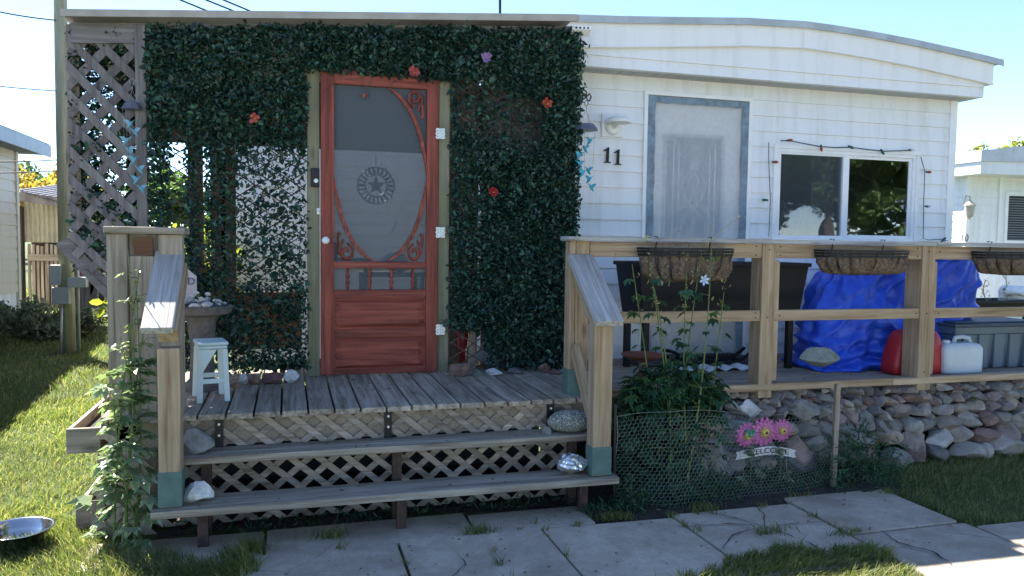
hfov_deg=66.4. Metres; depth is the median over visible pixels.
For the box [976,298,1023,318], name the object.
trough planter
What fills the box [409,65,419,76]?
artificial flower
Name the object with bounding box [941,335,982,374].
water jug
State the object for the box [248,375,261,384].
rock
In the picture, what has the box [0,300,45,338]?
shrub
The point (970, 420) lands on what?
stone wall
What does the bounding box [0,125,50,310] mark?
neighbour house
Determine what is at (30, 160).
overhead wire
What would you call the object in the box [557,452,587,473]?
foil wrapped rock
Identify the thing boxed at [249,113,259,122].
artificial flower
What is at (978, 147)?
tree
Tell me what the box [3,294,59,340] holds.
shrub
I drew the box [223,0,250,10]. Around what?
overhead wire
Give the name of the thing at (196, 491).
rock
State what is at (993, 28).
sky
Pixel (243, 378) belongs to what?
rock
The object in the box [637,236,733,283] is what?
wire basket
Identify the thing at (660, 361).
doormat
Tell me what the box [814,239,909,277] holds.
wire basket
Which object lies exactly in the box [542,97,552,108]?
artificial flower
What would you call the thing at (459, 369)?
rock
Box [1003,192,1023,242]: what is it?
window
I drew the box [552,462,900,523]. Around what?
bed soil
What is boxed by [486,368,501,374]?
rock
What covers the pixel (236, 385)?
rock
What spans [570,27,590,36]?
solar light
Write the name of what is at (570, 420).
rock
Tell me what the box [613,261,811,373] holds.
trough planter
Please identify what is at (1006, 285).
dry stalk
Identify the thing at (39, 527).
pet bowl
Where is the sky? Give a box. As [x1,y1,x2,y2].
[0,0,1023,224]
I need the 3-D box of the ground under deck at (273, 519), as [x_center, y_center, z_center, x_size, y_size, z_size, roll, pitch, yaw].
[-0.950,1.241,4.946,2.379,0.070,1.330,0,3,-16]
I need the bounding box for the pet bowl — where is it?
[0,516,54,555]
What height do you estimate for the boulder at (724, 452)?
0.312 m
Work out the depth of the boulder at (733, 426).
5.00 m
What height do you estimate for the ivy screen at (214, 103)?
2.329 m
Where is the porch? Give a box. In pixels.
[55,9,578,375]
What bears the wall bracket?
attached to the ivy screen at (555, 160)
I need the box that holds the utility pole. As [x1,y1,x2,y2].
[49,0,87,354]
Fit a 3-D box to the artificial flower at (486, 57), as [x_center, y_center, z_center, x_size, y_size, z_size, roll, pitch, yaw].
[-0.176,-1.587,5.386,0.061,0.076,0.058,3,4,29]
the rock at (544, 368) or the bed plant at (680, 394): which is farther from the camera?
the rock at (544, 368)
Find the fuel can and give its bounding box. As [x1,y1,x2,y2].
[880,329,941,375]
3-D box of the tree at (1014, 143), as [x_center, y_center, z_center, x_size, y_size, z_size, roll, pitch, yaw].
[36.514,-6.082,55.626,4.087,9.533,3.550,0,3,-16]
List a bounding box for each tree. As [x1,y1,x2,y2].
[19,160,54,182]
[19,163,101,205]
[19,165,45,261]
[967,141,1013,151]
[1007,136,1023,146]
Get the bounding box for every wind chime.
[119,78,146,193]
[575,100,597,191]
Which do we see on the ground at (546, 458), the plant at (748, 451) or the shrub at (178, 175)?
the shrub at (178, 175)
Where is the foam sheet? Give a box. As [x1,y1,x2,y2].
[675,363,747,371]
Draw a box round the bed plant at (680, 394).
[611,236,737,498]
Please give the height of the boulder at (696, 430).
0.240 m
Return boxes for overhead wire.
[0,11,55,20]
[0,86,56,90]
[0,159,56,161]
[0,170,56,172]
[180,0,205,9]
[205,0,234,10]
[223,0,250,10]
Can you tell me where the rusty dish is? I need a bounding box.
[621,351,663,376]
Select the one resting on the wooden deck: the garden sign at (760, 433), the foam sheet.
the foam sheet
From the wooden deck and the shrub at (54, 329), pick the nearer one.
the wooden deck
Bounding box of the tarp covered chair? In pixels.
[781,259,982,371]
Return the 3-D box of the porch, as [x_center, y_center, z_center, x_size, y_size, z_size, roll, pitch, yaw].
[-1.374,-0.717,5.979,3.435,2.552,1.684,0,3,-16]
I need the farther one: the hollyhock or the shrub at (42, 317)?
the shrub at (42, 317)
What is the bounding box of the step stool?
[192,338,229,403]
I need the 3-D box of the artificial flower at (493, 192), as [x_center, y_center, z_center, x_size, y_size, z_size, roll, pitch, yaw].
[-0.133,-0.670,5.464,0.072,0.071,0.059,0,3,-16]
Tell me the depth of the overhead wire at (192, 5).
12.80 m
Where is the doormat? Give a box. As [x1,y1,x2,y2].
[630,353,747,366]
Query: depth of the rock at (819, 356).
5.50 m
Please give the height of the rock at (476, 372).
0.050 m
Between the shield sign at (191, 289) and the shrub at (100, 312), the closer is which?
the shield sign at (191, 289)
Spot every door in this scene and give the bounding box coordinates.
[320,68,445,374]
[645,95,748,353]
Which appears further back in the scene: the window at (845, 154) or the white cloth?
the white cloth
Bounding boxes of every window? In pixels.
[770,144,920,245]
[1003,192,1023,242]
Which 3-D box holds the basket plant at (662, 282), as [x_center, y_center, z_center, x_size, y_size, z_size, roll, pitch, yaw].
[1.130,-0.227,4.790,0.614,0.443,0.156,0,3,-16]
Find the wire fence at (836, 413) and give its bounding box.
[612,384,840,508]
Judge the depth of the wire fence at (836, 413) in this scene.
4.67 m
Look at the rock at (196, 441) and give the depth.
4.04 m
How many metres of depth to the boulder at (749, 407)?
5.05 m
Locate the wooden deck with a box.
[89,226,1023,547]
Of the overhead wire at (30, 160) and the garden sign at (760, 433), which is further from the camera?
the overhead wire at (30, 160)
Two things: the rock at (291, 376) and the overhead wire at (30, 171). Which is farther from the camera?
the overhead wire at (30, 171)
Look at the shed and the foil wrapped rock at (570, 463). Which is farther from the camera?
the shed
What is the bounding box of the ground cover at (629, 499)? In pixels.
[177,414,913,534]
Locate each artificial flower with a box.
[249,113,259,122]
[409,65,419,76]
[481,52,491,62]
[489,187,498,196]
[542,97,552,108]
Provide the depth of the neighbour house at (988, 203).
12.50 m
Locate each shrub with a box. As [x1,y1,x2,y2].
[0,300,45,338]
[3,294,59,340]
[28,305,85,339]
[75,306,107,337]
[85,162,210,288]
[89,223,242,365]
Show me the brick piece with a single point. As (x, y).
(233, 378)
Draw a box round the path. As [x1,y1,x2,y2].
[77,489,1023,575]
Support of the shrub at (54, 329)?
on the ground at (546, 458)
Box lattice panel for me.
[64,30,152,273]
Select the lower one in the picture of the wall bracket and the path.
the path
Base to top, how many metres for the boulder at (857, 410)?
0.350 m
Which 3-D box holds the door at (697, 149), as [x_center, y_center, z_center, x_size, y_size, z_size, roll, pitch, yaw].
[1.505,-0.491,6.470,0.920,2.118,0.087,0,3,-16]
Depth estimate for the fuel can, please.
5.71 m
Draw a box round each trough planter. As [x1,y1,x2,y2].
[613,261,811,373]
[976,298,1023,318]
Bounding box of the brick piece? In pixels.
[229,374,239,383]
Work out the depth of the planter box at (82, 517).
4.12 m
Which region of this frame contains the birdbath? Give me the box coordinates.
[185,291,233,392]
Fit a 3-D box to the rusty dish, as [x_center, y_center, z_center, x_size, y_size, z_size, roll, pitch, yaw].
[0.868,0.536,5.219,0.290,0.195,0.290,0,3,-16]
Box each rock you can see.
[183,428,214,453]
[184,481,213,502]
[230,382,241,388]
[239,373,248,383]
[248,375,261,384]
[262,372,283,383]
[283,369,298,382]
[450,363,471,376]
[471,369,483,375]
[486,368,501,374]
[506,367,523,373]
[538,363,549,372]
[541,426,551,434]
[547,409,586,432]
[548,369,561,374]
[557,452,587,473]
[798,347,839,366]
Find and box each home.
[231,146,320,360]
[477,14,1003,361]
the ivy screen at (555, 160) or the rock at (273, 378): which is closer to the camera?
the rock at (273, 378)
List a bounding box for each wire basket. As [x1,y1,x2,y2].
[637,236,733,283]
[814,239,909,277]
[971,241,1023,274]
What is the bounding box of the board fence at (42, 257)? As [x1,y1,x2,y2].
[27,243,57,305]
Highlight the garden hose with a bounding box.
[663,347,748,364]
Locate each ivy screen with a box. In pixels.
[138,19,312,373]
[301,20,456,93]
[443,20,589,370]
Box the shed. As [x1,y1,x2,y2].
[19,185,136,302]
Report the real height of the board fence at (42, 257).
1.159 m
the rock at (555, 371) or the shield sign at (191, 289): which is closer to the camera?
the shield sign at (191, 289)
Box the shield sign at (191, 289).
[185,269,196,303]
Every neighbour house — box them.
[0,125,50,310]
[952,146,1023,297]
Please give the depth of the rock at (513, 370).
5.49 m
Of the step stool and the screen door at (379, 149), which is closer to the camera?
the step stool
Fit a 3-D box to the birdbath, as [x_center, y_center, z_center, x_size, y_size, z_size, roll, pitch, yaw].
[-1.898,0.319,4.791,0.370,0.608,0.370,0,3,-16]
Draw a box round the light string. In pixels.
[762,139,946,241]
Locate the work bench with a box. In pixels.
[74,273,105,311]
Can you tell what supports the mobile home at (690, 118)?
on the ground at (546, 458)
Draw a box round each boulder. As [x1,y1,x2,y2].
[683,424,700,441]
[700,410,724,440]
[704,445,743,480]
[723,419,755,448]
[739,399,761,421]
[769,445,817,473]
[781,399,820,418]
[842,393,862,414]
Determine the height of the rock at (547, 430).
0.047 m
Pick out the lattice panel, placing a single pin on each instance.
(111, 204)
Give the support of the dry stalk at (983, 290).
in the trough planter at (991, 302)
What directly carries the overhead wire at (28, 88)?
attached to the utility pole
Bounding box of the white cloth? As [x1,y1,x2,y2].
[998,285,1023,300]
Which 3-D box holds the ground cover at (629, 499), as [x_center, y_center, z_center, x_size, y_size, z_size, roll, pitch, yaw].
[0.361,1.071,4.672,4.367,0.516,0.743,0,3,-16]
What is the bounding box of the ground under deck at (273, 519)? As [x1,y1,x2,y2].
[152,461,565,539]
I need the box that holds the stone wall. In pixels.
[650,379,1023,478]
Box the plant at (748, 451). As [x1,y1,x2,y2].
[735,446,793,487]
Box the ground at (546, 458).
[0,242,1023,575]
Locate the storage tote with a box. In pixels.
[936,317,1023,367]
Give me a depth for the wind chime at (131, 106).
4.84 m
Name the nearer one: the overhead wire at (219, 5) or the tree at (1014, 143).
the overhead wire at (219, 5)
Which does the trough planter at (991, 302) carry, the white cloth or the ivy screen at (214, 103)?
the white cloth
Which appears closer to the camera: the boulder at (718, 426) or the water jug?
the boulder at (718, 426)
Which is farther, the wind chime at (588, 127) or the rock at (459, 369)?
the wind chime at (588, 127)
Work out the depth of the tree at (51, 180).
26.41 m
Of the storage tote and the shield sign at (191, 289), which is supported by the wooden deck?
the storage tote
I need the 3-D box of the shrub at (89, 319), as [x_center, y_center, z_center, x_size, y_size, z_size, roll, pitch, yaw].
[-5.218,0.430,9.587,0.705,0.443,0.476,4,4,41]
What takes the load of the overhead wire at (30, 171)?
attached to the utility pole
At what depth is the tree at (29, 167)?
39.23 m
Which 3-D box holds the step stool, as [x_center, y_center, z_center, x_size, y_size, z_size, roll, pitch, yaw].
[-1.741,0.471,4.522,0.180,0.341,0.262,-1,4,-28]
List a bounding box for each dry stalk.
[980,278,990,300]
[1002,275,1010,299]
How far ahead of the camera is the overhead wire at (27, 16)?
8.20 m
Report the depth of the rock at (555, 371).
5.52 m
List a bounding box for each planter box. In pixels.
[66,395,108,453]
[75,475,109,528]
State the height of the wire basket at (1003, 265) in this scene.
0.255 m
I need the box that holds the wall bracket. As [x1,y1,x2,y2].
[576,89,591,104]
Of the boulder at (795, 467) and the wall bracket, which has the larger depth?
the wall bracket
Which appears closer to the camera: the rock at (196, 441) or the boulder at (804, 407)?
the rock at (196, 441)
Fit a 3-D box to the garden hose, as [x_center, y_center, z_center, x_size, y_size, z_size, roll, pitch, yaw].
[1.474,0.529,5.983,0.722,0.154,0.155,0,3,-6]
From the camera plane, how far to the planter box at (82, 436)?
4.04 m
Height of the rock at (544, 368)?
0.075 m
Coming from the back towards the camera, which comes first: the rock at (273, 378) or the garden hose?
the garden hose
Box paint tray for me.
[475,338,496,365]
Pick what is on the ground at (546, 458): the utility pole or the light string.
the utility pole
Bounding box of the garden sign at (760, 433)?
[735,417,795,477]
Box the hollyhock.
[65,250,162,551]
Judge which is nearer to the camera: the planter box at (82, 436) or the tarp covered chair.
the planter box at (82, 436)
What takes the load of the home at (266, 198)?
on the ground at (546, 458)
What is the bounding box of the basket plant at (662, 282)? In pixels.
[659,216,739,285]
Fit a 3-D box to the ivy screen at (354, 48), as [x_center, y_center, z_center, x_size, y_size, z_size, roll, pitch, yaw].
[-0.874,-1.552,5.213,1.058,0.524,0.264,0,3,-16]
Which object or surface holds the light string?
hanging from the mobile home at (690, 118)

